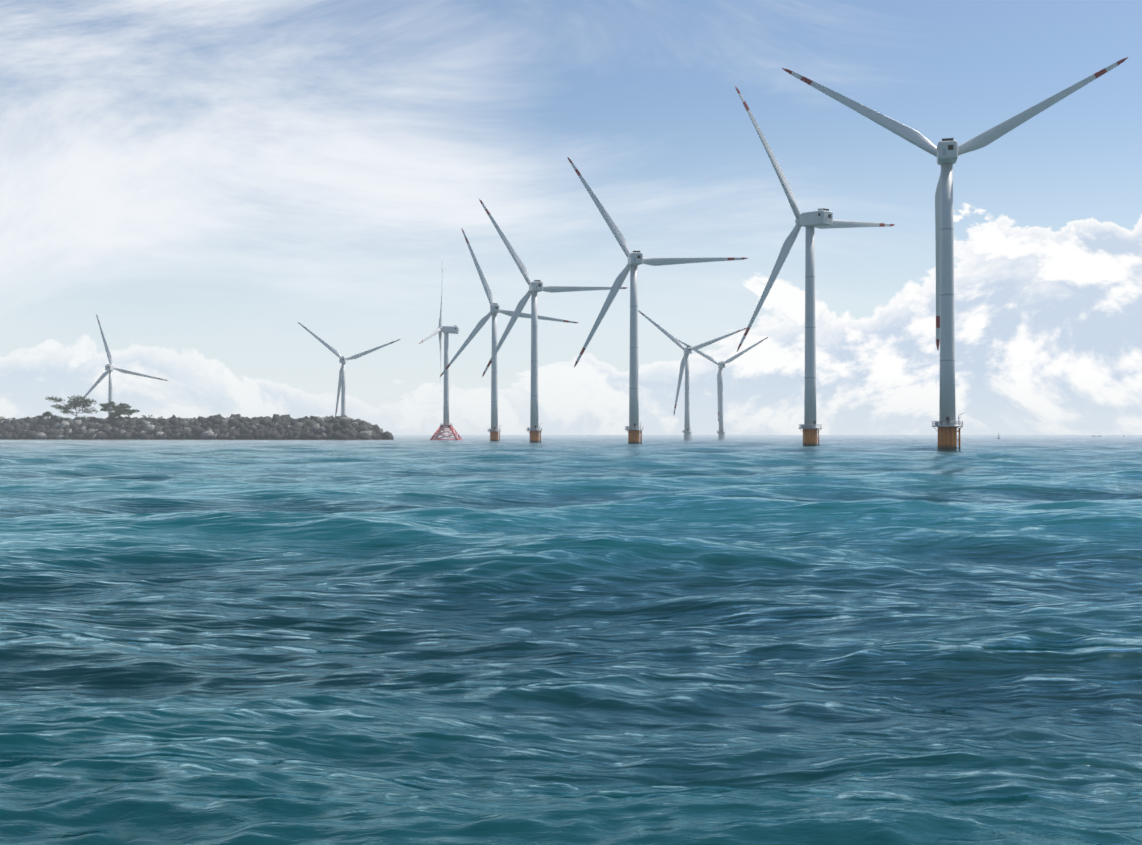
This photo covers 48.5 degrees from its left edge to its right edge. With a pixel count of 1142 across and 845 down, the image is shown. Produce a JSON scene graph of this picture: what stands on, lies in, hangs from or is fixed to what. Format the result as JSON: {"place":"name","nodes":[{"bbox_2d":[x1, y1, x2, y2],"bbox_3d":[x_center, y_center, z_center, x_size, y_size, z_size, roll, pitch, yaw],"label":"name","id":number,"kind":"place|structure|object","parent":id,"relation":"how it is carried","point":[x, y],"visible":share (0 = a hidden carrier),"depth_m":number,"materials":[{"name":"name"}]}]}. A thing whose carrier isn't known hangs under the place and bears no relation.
{"place":"outdoors","nodes":[
{"label":"outdoors","id":0,"kind":"place"},
{"bbox_2d":[0,435,1141,844],"bbox_3d":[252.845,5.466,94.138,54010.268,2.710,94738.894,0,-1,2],"label":"sea","id":1,"kind":"structure","parent":0,"point":[678,639],"depth_m":31.00,"materials":[{"name":"liquid"}]},
{"bbox_2d":[419,270,461,439],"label":"turbine","id":2,"kind":"object","parent":1,"relation":"in","point":[446,330],"visible":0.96,"depth_m":968.90,"materials":[{"name":"paint"}]},
{"bbox_2d":[440,228,577,440],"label":"turbine","id":3,"kind":"object","parent":1,"relation":"in","point":[494,430],"visible":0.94,"depth_m":812.91,"materials":[{"name":"paint"}]},
{"bbox_2d":[479,199,626,442],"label":"turbine","id":4,"kind":"object","parent":1,"relation":"in","point":[535,286],"visible":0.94,"depth_m":691.18,"materials":[{"name":"paint"}]},
{"bbox_2d":[567,157,747,443],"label":"turbine","id":5,"kind":"object","parent":1,"relation":"in","point":[635,259],"visible":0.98,"depth_m":582.64,"materials":[{"name":"paint"}]},
{"bbox_2d":[638,310,745,439],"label":"turbine","id":6,"kind":"object","parent":1,"relation":"in","point":[685,364],"visible":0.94,"depth_m":1065.18,"materials":[{"name":"paint"}]},
{"bbox_2d":[679,337,767,438],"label":"turbine","id":7,"kind":"object","parent":1,"relation":"in","point":[721,433],"visible":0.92,"depth_m":1234.91,"materials":[{"name":"paint"}]},
{"bbox_2d":[735,86,893,446],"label":"turbine","id":8,"kind":"object","parent":1,"relation":"in","point":[820,218],"visible":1,"depth_m":473.05,"materials":[{"name":"paint"}]},
{"bbox_2d":[782,57,1127,449],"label":"turbine","id":9,"kind":"object","parent":1,"relation":"in","point":[946,152],"visible":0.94,"depth_m":363.37,"materials":[{"name":"paint"}]},
{"bbox_2d":[0,0,1141,434],"label":"sky","id":10,"kind":"structure","parent":0,"point":[205,180],"materials":[{"name":"blue"}]},
{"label":"island rock","id":11,"kind":"structure","parent":0,"visible":0},
{"bbox_2d":[37,411,52,419],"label":"bush","id":12,"kind":"object","parent":11,"relation":"on","point":[46,414],"visible":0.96,"depth_m":1255.32,"materials":[{"name":"green plant"}]},
{"bbox_2d":[45,395,99,417],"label":"tree","id":13,"kind":"object","parent":11,"relation":"on","point":[76,402],"visible":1,"depth_m":1245.63,"materials":[{"name":"green plant"}]},
{"bbox_2d":[99,401,121,415],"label":"tree","id":14,"kind":"object","parent":11,"relation":"on","point":[105,406],"visible":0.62,"depth_m":1237.10,"materials":[{"name":"green plant"}]},
{"bbox_2d":[110,403,139,418],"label":"tree","id":15,"kind":"object","parent":11,"relation":"on","point":[120,409],"visible":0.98,"depth_m":1227.12,"materials":[{"name":"green plant"}]},
{"bbox_2d":[0,414,393,439],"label":"island rocks","id":16,"kind":"object","parent":11,"relation":"on","point":[274,427],"visible":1,"depth_m":1165.96,"materials":[{"name":"grey stone"}]},
{"bbox_2d":[85,314,167,416],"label":"turbine","id":17,"kind":"object","parent":16,"relation":"on","point":[109,367],"visible":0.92,"depth_m":1279.26,"materials":[{"name":"paint"}]},
{"bbox_2d":[298,322,399,416],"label":"turbine","id":18,"kind":"object","parent":16,"relation":"on","point":[341,381],"visible":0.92,"depth_m":1183.96,"materials":[{"name":"paint"}]}
]}

